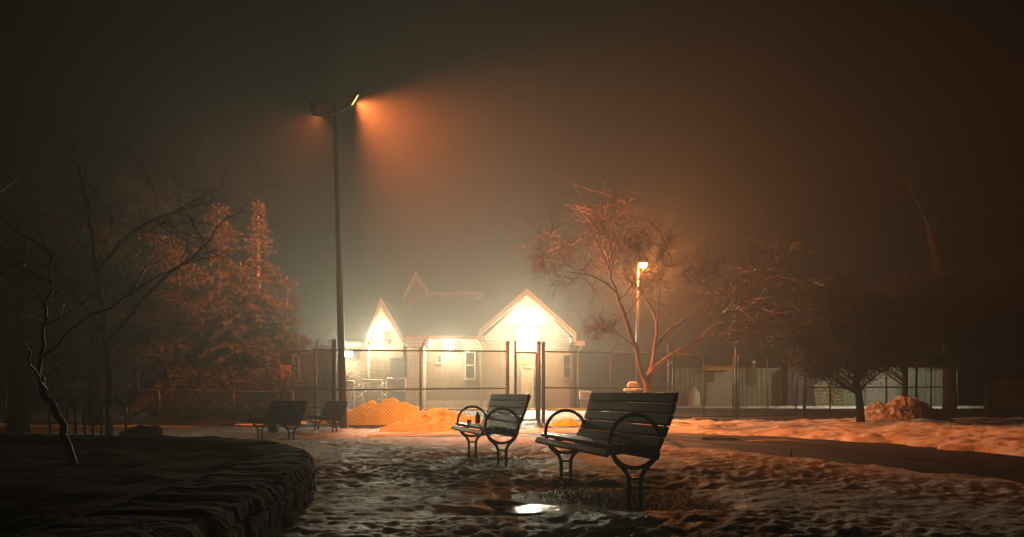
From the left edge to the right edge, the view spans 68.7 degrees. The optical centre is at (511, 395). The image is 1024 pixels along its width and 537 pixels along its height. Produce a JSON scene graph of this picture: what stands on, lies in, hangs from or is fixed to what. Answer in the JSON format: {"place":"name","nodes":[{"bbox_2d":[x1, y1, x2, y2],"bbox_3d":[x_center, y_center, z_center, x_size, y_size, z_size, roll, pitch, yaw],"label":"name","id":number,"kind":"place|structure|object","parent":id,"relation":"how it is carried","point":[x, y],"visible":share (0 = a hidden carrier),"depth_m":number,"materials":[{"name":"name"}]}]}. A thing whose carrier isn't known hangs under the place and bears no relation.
{"place":"outdoors","nodes":[
{"label":"outdoors","id":0,"kind":"place"},
{"bbox_2d":[0,400,983,516],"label":"ground","id":1,"kind":"structure","parent":0,"point":[522,427],"depth_m":6.83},
{"bbox_2d":[48,398,126,434],"bbox_3d":[-8.100,0.516,14.330,0.405,0.915,1.265,0,0,42],"label":"bike rack","id":2,"kind":"object","parent":1,"relation":"on","point":[92,414],"visible":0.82,"depth_m":14.41,"materials":[{"name":"black metal"}]},
{"bbox_2d":[0,209,183,432],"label":"bare tree","id":3,"kind":"object","parent":1,"relation":"on","point":[20,382],"visible":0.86,"depth_m":16.87,"materials":[{"name":"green plant"}]},
{"bbox_2d":[21,170,227,412],"bbox_3d":[-15.366,-4.063,30.847,8.416,9.939,8.742,0,0,30],"label":"bare tree","id":4,"kind":"object","parent":1,"relation":"on","point":[137,373],"visible":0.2,"depth_m":30.53,"materials":[{"name":"brown plant"}]},
{"bbox_2d":[0,180,250,425],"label":"bare tree","id":5,"kind":"object","parent":1,"relation":"on","point":[94,386],"visible":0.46,"depth_m":20.70,"materials":[{"name":"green plant"}]},
{"bbox_2d":[118,425,162,434],"bbox_3d":[-5.937,0.753,12.016,0.749,0.552,0.682,0,0,0],"label":"boulder","id":6,"kind":"object","parent":1,"relation":"on","point":[145,430],"visible":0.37,"depth_m":11.83,"materials":[{"name":"stone"}]},
{"bbox_2d":[0,76,282,434],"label":"bare tree","id":7,"kind":"object","parent":1,"relation":"on","point":[103,326],"visible":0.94,"depth_m":14.46,"materials":[{"name":"brown plant"}]},
{"bbox_2d":[0,386,293,425],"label":"fence","id":8,"kind":"object","parent":1,"relation":"on","point":[159,390],"visible":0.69,"depth_m":22.09,"materials":[{"name":"metal"}]},
{"bbox_2d":[0,432,316,536],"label":"retaining wall","id":9,"kind":"structure","parent":1,"relation":"on","point":[265,488],"depth_m":3.90,"materials":[{"name":"stone"}]},
{"bbox_2d":[0,443,241,536],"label":"planting bed","id":10,"kind":"object","parent":9,"relation":"in","point":[42,486],"visible":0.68,"depth_m":5.36,"materials":[{"name":"brown soil"}]},
{"bbox_2d":[0,135,240,464],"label":"bare sapling","id":11,"kind":"object","parent":10,"relation":"on","point":[64,438],"visible":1,"depth_m":6.21,"materials":[{"name":"brown plant"}]},
{"bbox_2d":[113,248,222,421],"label":"spruce tree","id":12,"kind":"object","parent":1,"relation":"on","point":[160,379],"visible":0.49,"depth_m":24.36,"materials":[{"name":"green plant"}]},
{"bbox_2d":[142,268,235,376],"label":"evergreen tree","id":13,"kind":"object","parent":1,"relation":"on","point":[173,293],"visible":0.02,"depth_m":51.67,"materials":[{"name":"brown plant"}]},
{"bbox_2d":[149,204,263,421],"bbox_3d":[-10.196,-2.431,25.516,4.542,8.221,4.509,0,0,18],"label":"spruce tree","id":14,"kind":"object","parent":1,"relation":"on","point":[218,263],"visible":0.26,"depth_m":25.06,"materials":[{"name":"green plant"}]},
{"bbox_2d":[160,363,267,421],"bbox_3d":[-9.435,0.004,24.002,3.344,2.076,3.382,0,0,-25],"label":"bush","id":15,"kind":"object","parent":1,"relation":"on","point":[193,378],"visible":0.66,"depth_m":23.32,"materials":[{"name":"green plant"}]},
{"bbox_2d":[190,262,287,424],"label":"spruce tree","id":16,"kind":"object","parent":1,"relation":"on","point":[241,346],"visible":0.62,"depth_m":23.82,"materials":[{"name":"green plant"}]},
{"bbox_2d":[215,199,304,417],"bbox_3d":[-8.681,-2.453,25.029,3.794,8.173,3.581,0,0,0],"label":"spruce tree","id":17,"kind":"object","parent":1,"relation":"on","point":[269,312],"visible":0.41,"depth_m":24.83,"materials":[{"name":"brown plant"}]},
{"bbox_2d":[229,361,313,417],"bbox_3d":[-7.374,0.007,23.556,2.367,2.168,2.908,0,0,-42],"label":"bush","id":18,"kind":"object","parent":1,"relation":"on","point":[268,382],"visible":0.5,"depth_m":23.31,"materials":[{"name":"green plant"}]},
{"bbox_2d":[268,424,278,432],"bbox_3d":[-6.050,0.849,19.000,0.220,0.390,0.220,0,0,0],"label":"stone post","id":19,"kind":"object","parent":1,"relation":"on","point":[272,428],"visible":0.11,"depth_m":18.89,"materials":[{"name":"stone"}]},
{"bbox_2d":[281,364,290,398],"bbox_3d":[-7.060,-0.119,23.405,0.300,2.242,0.074,0,0,0],"label":"prohibition sign","id":20,"kind":"object","parent":1,"relation":"on","point":[286,367],"visible":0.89,"depth_m":23.38,"materials":[{"name":"metal"}]},
{"bbox_2d":[282,354,292,363],"bbox_3d":[-7.005,-1.130,23.380,0.330,0.340,0.020,0,0,0],"label":"dark sign","id":21,"kind":"object","parent":20,"relation":"attached to","point":[287,358],"visible":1,"depth_m":23.37,"materials":[{"name":"grey metal"}]},
{"bbox_2d":[262,276,322,419],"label":"spruce tree","id":22,"kind":"object","parent":1,"relation":"on","point":[286,335],"visible":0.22,"depth_m":25.23,"materials":[{"name":"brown plant"}]},
{"bbox_2d":[272,304,337,382],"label":"evergreen tree","id":23,"kind":"object","parent":1,"relation":"on","point":[310,325],"visible":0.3,"depth_m":58.30,"materials":[{"name":"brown plant"}]},
{"bbox_2d":[297,334,335,425],"bbox_3d":[-5.981,-0.480,22.781,0.262,2.841,3.756,0,0,-33],"label":"chainlink fence","id":24,"kind":"object","parent":1,"relation":"on","point":[315,386],"visible":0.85,"depth_m":22.87,"materials":[{"name":"metal"}]},
{"bbox_2d":[300,341,357,414],"bbox_3d":[-7.349,-0.565,28.342,2.940,3.049,3.606,0,0,0],"label":"bush","id":25,"kind":"object","parent":1,"relation":"on","point":[330,378],"visible":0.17,"depth_m":27.97,"materials":[{"name":"brown plant"}]},
{"bbox_2d":[308,89,359,428],"bbox_3d":[-4.960,-3.663,20.919,1.495,9.654,0.703,0,0,0],"label":"floodlight pole","id":26,"kind":"object","parent":1,"relation":"on","point":[319,105],"visible":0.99,"depth_m":20.83,"materials":[{"name":"black metal"}]},
{"bbox_2d":[312,397,425,424],"bbox_3d":[-4.150,0.522,24.200,6.250,0.914,3.750,0,0,0],"label":"snow pile","id":27,"kind":"object","parent":1,"relation":"on","point":[383,415],"visible":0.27,"depth_m":23.44,"materials":[{"name":"snow"}]},
{"bbox_2d":[332,339,509,426],"bbox_3d":[-2.568,-0.315,22.156,5.383,2.732,0.396,0,0,-20],"label":"chainlink fence","id":28,"kind":"object","parent":1,"relation":"on","point":[420,351],"visible":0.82,"depth_m":22.21,"materials":[{"name":"metal"}]},
{"bbox_2d":[376,424,479,431],"bbox_3d":[-2.100,0.886,19.200,4.250,0.317,2.000,0,0,0],"label":"snow pile","id":29,"kind":"object","parent":1,"relation":"on","point":[424,428],"visible":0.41,"depth_m":18.83,"materials":[{"name":"white snow"}]},
{"bbox_2d":[376,408,482,429],"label":"snow pile","id":30,"kind":"object","parent":1,"relation":"on","point":[444,417],"visible":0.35,"depth_m":20.22,"materials":[{"name":"snow"}]},
{"bbox_2d":[335,271,586,408],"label":"service building","id":31,"kind":"structure","parent":1,"relation":"on","point":[460,318],"depth_m":37.00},
{"bbox_2d":[345,351,352,356],"bbox_3d":[-8.460,-2.181,38.805,0.476,0.352,0.420,0,0,0],"label":"wall floodlight","id":32,"kind":"object","parent":31,"relation":"attached to","point":[349,354],"depth_m":38.59,"materials":[{"name":"white metal"}]},
{"bbox_2d":[374,333,382,339],"bbox_3d":[-6.541,-2.891,36.805,0.476,0.352,0.420,0,0,0],"label":"wall floodlight","id":33,"kind":"object","parent":31,"relation":"attached to","point":[378,336],"depth_m":36.59,"materials":[{"name":"white metal"}]},
{"bbox_2d":[390,357,404,401],"bbox_3d":[-5.661,-0.709,36.949,0.786,2.310,0.097,0,0,0],"label":"door","id":34,"kind":"structure","parent":31,"relation":"in","point":[398,359],"depth_m":36.97,"materials":[{"name":"wood"}]},
{"bbox_2d":[437,355,442,363],"bbox_3d":[-3.670,-1.827,37.949,0.315,0.453,0.097,0,0,0],"label":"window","id":35,"kind":"structure","parent":31,"relation":"in","point":[439,358],"depth_m":37.97,"materials":[{"name":"glass"}]},
{"bbox_2d":[445,342,453,348],"bbox_3d":[-3.148,-2.515,37.805,0.476,0.352,0.420,0,0,0],"label":"wall floodlight","id":36,"kind":"object","parent":31,"relation":"attached to","point":[447,346],"depth_m":37.59,"materials":[{"name":"white metal"}]},
{"bbox_2d":[464,352,475,379],"bbox_3d":[-2.127,-1.490,37.949,0.602,1.426,0.097,0,0,0],"label":"window","id":37,"kind":"structure","parent":31,"relation":"in","point":[467,357],"depth_m":37.97,"materials":[{"name":"white glass"}]},
{"bbox_2d":[521,328,532,335],"bbox_3d":[0.707,-3.033,35.794,0.616,0.440,0.448,0,0,0],"label":"wall floodlight","id":38,"kind":"object","parent":31,"relation":"attached to","point":[526,331],"depth_m":35.57,"materials":[{"name":"white metal"}]},
{"bbox_2d":[521,366,532,407],"bbox_3d":[0.723,-0.312,35.949,0.672,2.162,0.097,0,0,0],"label":"door","id":39,"kind":"structure","parent":31,"relation":"in","point":[524,381],"depth_m":35.97,"materials":[{"name":"white metal"}]},
{"bbox_2d":[533,373,534,404],"bbox_3d":[1.177,-0.299,35.949,0.351,1.513,0.097,0,0,0],"label":"window","id":40,"kind":"structure","parent":31,"relation":"in","point":[533,373],"depth_m":35.94,"materials":[{"name":"white glass"}]},
{"bbox_2d":[562,354,571,379],"bbox_3d":[2.646,-1.355,35.949,0.458,1.206,0.097,0,0,0],"label":"window","id":41,"kind":"structure","parent":31,"relation":"in","point":[568,357],"depth_m":35.97,"materials":[{"name":"white glass"}]},
{"bbox_2d":[0,418,1023,536],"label":"snow","id":42,"kind":"structure","parent":1,"relation":"on","point":[370,483],"depth_m":6.45,"materials":[{"name":"white snow"}]},
{"bbox_2d":[246,400,307,439],"bbox_3d":[-5.074,0.580,16.148,0.644,0.925,1.760,0,0,-42],"label":"park bench","id":43,"kind":"object","parent":42,"relation":"on","point":[293,413],"visible":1,"depth_m":16.06,"materials":[{"name":"brown wood"}]},
{"bbox_2d":[305,401,347,431],"bbox_3d":[-4.871,0.613,19.668,0.644,0.925,1.760,0,0,-31],"label":"park bench","id":44,"kind":"object","parent":42,"relation":"on","point":[334,410],"visible":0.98,"depth_m":19.49,"materials":[{"name":"brown wood"}]},
{"bbox_2d":[451,394,530,465],"bbox_3d":[-0.298,0.448,9.586,0.644,0.925,1.760,0,0,-16],"label":"park bench","id":45,"kind":"object","parent":42,"relation":"on","point":[499,422],"visible":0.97,"depth_m":9.23,"materials":[{"name":"brown wood"}]},
{"bbox_2d":[475,412,479,423],"bbox_3d":[-0.454,0.299,9.936,0.066,0.155,0.066,0,0,0],"label":"bottle","id":46,"kind":"object","parent":45,"relation":"on","point":[477,418],"visible":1,"depth_m":9.91,"materials":[{"name":"glass"}]},
{"bbox_2d":[691,417,716,421],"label":"concrete slab","id":47,"kind":"structure","parent":42,"relation":"on","point":[705,418],"depth_m":22.18,"materials":[{"name":"grey concrete"}]},
{"bbox_2d":[494,504,601,512],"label":"puddle water","id":48,"kind":"structure","parent":1,"relation":"on","point":[532,508],"depth_m":5.46,"materials":[{"name":"clear liquid"}]},
{"bbox_2d":[548,418,581,425],"bbox_3d":[1.600,0.798,21.700,1.625,0.289,0.875,0,0,0],"label":"snow pile","id":49,"kind":"object","parent":1,"relation":"on","point":[568,422],"visible":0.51,"depth_m":21.50,"materials":[{"name":"white snow"}]},
{"bbox_2d":[579,391,590,407],"bbox_3d":[3.508,0.264,35.994,0.560,0.950,0.512,0,0,0],"label":"utility box","id":50,"kind":"object","parent":1,"relation":"on","point":[581,393],"visible":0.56,"depth_m":35.75,"materials":[{"name":"white paint"}]},
{"bbox_2d":[437,454,734,515],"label":"grass","id":51,"kind":"structure","parent":1,"relation":"on","point":[613,506],"depth_m":6.10,"materials":[{"name":"green plant"}]},
{"bbox_2d":[541,341,671,422],"bbox_3d":[3.175,-0.377,24.206,4.687,2.686,0.396,0,0,-20],"label":"chainlink fence","id":52,"kind":"object","parent":1,"relation":"on","point":[543,343],"visible":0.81,"depth_m":24.08,"materials":[{"name":"metal"}]},
{"bbox_2d":[535,392,678,505],"bbox_3d":[0.763,0.439,6.484,0.644,0.925,1.760,0,0,-15],"label":"park bench","id":53,"kind":"object","parent":1,"relation":"on","point":[605,437],"visible":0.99,"depth_m":6.16,"materials":[{"name":"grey wood"}]},
{"bbox_2d":[235,405,1023,425],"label":"snow patch","id":54,"kind":"object","parent":1,"relation":"on","point":[529,414],"visible":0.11,"depth_m":27.63,"materials":[{"name":"white snow"}]},
{"bbox_2d":[635,260,646,402],"bbox_3d":[5.199,-2.288,29.985,0.452,6.317,0.397,0,0,-34],"label":"street lamp","id":55,"kind":"object","parent":1,"relation":"on","point":[637,333],"visible":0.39,"depth_m":29.94,"materials":[{"name":"black metal"}]},
{"bbox_2d":[512,152,842,413],"bbox_3d":[4.258,-2.723,20.144,8.682,7.420,5.566,0,0,0],"label":"bare tree","id":56,"kind":"object","parent":1,"relation":"on","point":[653,367],"visible":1,"depth_m":19.84,"materials":[{"name":"brown plant"}]},
{"bbox_2d":[641,290,755,382],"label":"evergreen tree","id":57,"kind":"object","parent":1,"relation":"on","point":[691,349],"visible":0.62,"depth_m":57.57,"materials":[{"name":"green plant"}]},
{"bbox_2d":[710,297,800,367],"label":"evergreen tree","id":58,"kind":"object","parent":1,"relation":"on","point":[761,338],"visible":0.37,"depth_m":59.60,"materials":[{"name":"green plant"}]},
{"bbox_2d":[633,419,1023,455],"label":"snow bank","id":59,"kind":"structure","parent":1,"relation":"on","point":[707,426],"depth_m":15.65,"materials":[{"name":"white snow"}]},
{"bbox_2d":[760,265,926,421],"bbox_3d":[9.963,-1.483,22.506,4.779,4.959,4.356,0,0,0],"label":"evergreen tree","id":60,"kind":"object","parent":1,"relation":"on","point":[855,359],"visible":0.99,"depth_m":22.25,"materials":[{"name":"green plant"}]},
{"bbox_2d":[814,267,928,367],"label":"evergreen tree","id":61,"kind":"object","parent":1,"relation":"on","point":[881,296],"visible":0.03,"depth_m":55.93,"materials":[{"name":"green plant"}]},
{"bbox_2d":[821,269,992,396],"bbox_3d":[13.527,-1.678,25.863,5.275,5.328,5.416,0,0,-43],"label":"evergreen tree","id":62,"kind":"object","parent":1,"relation":"on","point":[905,294],"visible":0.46,"depth_m":24.90,"materials":[{"name":"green plant"}]},
{"bbox_2d":[806,356,1023,416],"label":"chainlink fence","id":63,"kind":"object","parent":1,"relation":"on","point":[944,386],"visible":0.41,"depth_m":29.21,"materials":[{"name":"metal"}]},
{"bbox_2d":[915,341,917,397],"bbox_3d":[19.716,-1.501,36.565,0.400,4.601,0.290,0,0,0],"label":"yard lamp","id":64,"kind":"object","parent":1,"relation":"on","point":[916,373],"visible":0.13,"depth_m":36.45,"materials":[{"name":"black metal"}]},
{"bbox_2d":[883,155,959,408],"bbox_3d":[20.306,-5.459,36.923,3.483,12.417,1.776,0,0,0],"label":"bare tree","id":65,"kind":"object","parent":1,"relation":"on","point":[935,255],"visible":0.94,"depth_m":36.89,"materials":[{"name":"brown plant"}]},
{"bbox_2d":[898,248,1023,417],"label":"evergreen tree","id":66,"kind":"object","parent":1,"relation":"on","point":[1008,336],"visible":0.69,"depth_m":26.08,"materials":[{"name":"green plant"}]},
{"bbox_2d":[984,380,1023,408],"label":"concrete wall","id":67,"kind":"structure","parent":1,"relation":"on","point":[1015,400],"depth_m":38.00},
{"bbox_2d":[0,0,1023,399],"label":"sky","id":68,"kind":"structure","parent":0,"point":[743,115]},
{"bbox_2d":[47,406,1023,425],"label":"yard pavement","id":69,"kind":"structure","parent":0,"point":[952,415],"depth_m":28.87,"materials":[{"name":"concrete"}]},
{"bbox_2d":[111,111,297,336],"bbox_3d":[-13.283,-5.433,32.501,7.075,12.373,4.566,0,0,22],"label":"bare tree","id":70,"kind":"object","parent":69,"relation":"on","point":[248,194],"visible":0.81,"depth_m":31.97,"materials":[{"name":"brown plant"}]},
{"bbox_2d":[314,380,354,408],"bbox_3d":[-8.270,0.025,34.500,2.034,1.431,0.084,0,0,0],"label":"handrail","id":71,"kind":"object","parent":69,"relation":"on","point":[353,392],"visible":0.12,"depth_m":34.48,"materials":[{"name":"silver metal"}]},
{"bbox_2d":[350,380,382,409],"bbox_3d":[-6.610,0.015,34.000,1.482,1.450,0.084,0,0,0],"label":"handrail","id":72,"kind":"object","parent":69,"relation":"on","point":[381,391],"visible":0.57,"depth_m":33.98,"materials":[{"name":"silver metal"}]},
{"bbox_2d":[375,378,405,401],"bbox_3d":[-5.425,-0.016,33.500,1.404,1.512,0.084,0,0,0],"label":"handrail","id":73,"kind":"object","parent":69,"relation":"on","point":[385,394],"visible":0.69,"depth_m":33.47,"materials":[{"name":"silver metal"}]},
{"bbox_2d":[422,408,591,410],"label":"yellow kerb","id":74,"kind":"structure","parent":69,"relation":"on","point":[476,409],"depth_m":33.90,"materials":[{"name":"paint"}]},
{"bbox_2d":[514,341,515,393],"bbox_3d":[0.099,-0.359,23.245,0.080,2.670,0.080,0,0,0],"label":"gate post","id":75,"kind":"object","parent":69,"relation":"on","point":[514,367],"visible":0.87,"depth_m":23.21,"materials":[{"name":"metal"}]},
{"bbox_2d":[514,352,536,420],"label":"pedestrian gate","id":76,"kind":"structure","parent":75,"relation":"attached to","point":[534,387],"depth_m":23.40,"materials":[{"name":"metal"}]},
{"bbox_2d":[537,341,540,422],"bbox_3d":[0.844,-0.367,23.511,0.138,2.670,0.138,0,0,0],"label":"gate post","id":77,"kind":"object","parent":69,"relation":"on","point":[538,381],"visible":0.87,"depth_m":23.46,"materials":[{"name":"metal"}]},
{"bbox_2d":[623,381,642,412],"bbox_3d":[4.685,0.069,29.000,0.760,1.200,0.748,0,0,0],"label":"fire hydrant","id":78,"kind":"object","parent":69,"relation":"on","point":[628,384],"visible":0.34,"depth_m":28.80,"materials":[{"name":"white paint"}]},
{"bbox_2d":[687,387,699,405],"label":"gas cylinder","id":79,"kind":"object","parent":69,"relation":"on","point":[695,400],"visible":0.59,"depth_m":42.92,"materials":[{"name":"white paint"}]},
{"bbox_2d":[666,360,781,405],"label":"shipping container","id":80,"kind":"object","parent":69,"relation":"on","point":[692,381],"visible":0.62,"depth_m":43.80,"materials":[{"name":"grey metal"}]},
{"bbox_2d":[734,347,737,418],"bbox_3d":[7.773,-0.380,25.985,0.104,2.620,0.104,0,0,0],"label":"gate post","id":81,"kind":"object","parent":69,"relation":"on","point":[735,348],"visible":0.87,"depth_m":25.95,"materials":[{"name":"metal"}]},
{"bbox_2d":[672,354,734,417],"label":"yard gate","id":82,"kind":"structure","parent":81,"relation":"attached to","point":[697,355],"depth_m":25.53,"materials":[{"name":"metal"}]},
{"bbox_2d":[737,355,797,416],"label":"yard gate","id":83,"kind":"structure","parent":81,"relation":"attached to","point":[795,388],"depth_m":26.42,"materials":[{"name":"metal"}]},
{"bbox_2d":[782,367,813,405],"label":"shipping container","id":84,"kind":"object","parent":69,"relation":"on","point":[800,393],"visible":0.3,"depth_m":42.92,"materials":[{"name":"grey metal"}]},
{"bbox_2d":[803,367,805,417],"bbox_3d":[10.428,-0.366,26.733,0.115,2.570,0.115,0,0,0],"label":"gate post","id":85,"kind":"object","parent":69,"relation":"on","point":[804,399],"visible":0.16,"depth_m":26.70,"materials":[{"name":"metal"}]},
{"bbox_2d":[814,385,833,405],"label":"wooden pallet","id":86,"kind":"object","parent":69,"relation":"on","point":[824,398],"visible":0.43,"depth_m":43.15,"materials":[{"name":"brown wood"}]},
{"bbox_2d":[831,385,846,405],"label":"wooden pallet","id":87,"kind":"object","parent":69,"relation":"on","point":[839,398],"visible":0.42,"depth_m":43.17,"materials":[{"name":"brown wood"}]},
{"bbox_2d":[814,369,863,405],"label":"shipping container","id":88,"kind":"object","parent":69,"relation":"on","point":[850,400],"visible":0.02,"depth_m":43.82,"materials":[{"name":"metal"}]},
{"bbox_2d":[855,395,946,419],"bbox_3d":[13.300,0.443,25.600,3.750,0.893,2.500,0,0,0],"label":"snow pile","id":89,"kind":"object","parent":69,"relation":"on","point":[899,407],"visible":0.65,"depth_m":25.08,"materials":[{"name":"snow"}]},
{"bbox_2d":[898,368,957,405],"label":"shipping container","id":90,"kind":"object","parent":69,"relation":"on","point":[928,385],"visible":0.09,"depth_m":43.81,"materials":[{"name":"grey metal"}]},
{"bbox_2d":[377,432,1023,483],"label":"road","id":91,"kind":"structure","parent":0,"point":[934,460],"depth_m":10.70,"materials":[{"name":"grey asphalt"}]},
{"bbox_2d":[699,436,738,438],"bbox_3d":[3.950,0.810,14.300,0.680,0.024,0.400,0,0,8],"label":"storm drain","id":92,"kind":"object","parent":91,"relation":"on","point":[713,437],"visible":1,"depth_m":14.14,"materials":[{"name":"metal"}]},
{"bbox_2d":[749,439,793,440],"label":"ice strip","id":93,"kind":"object","parent":91,"relation":"on","point":[772,440],"visible":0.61,"depth_m":13.72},
{"bbox_2d":[864,367,897,405],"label":"storage shed","id":94,"kind":"structure","parent":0,"point":[883,391],"depth_m":43.75,"materials":[{"name":"green paint"}]}
]}

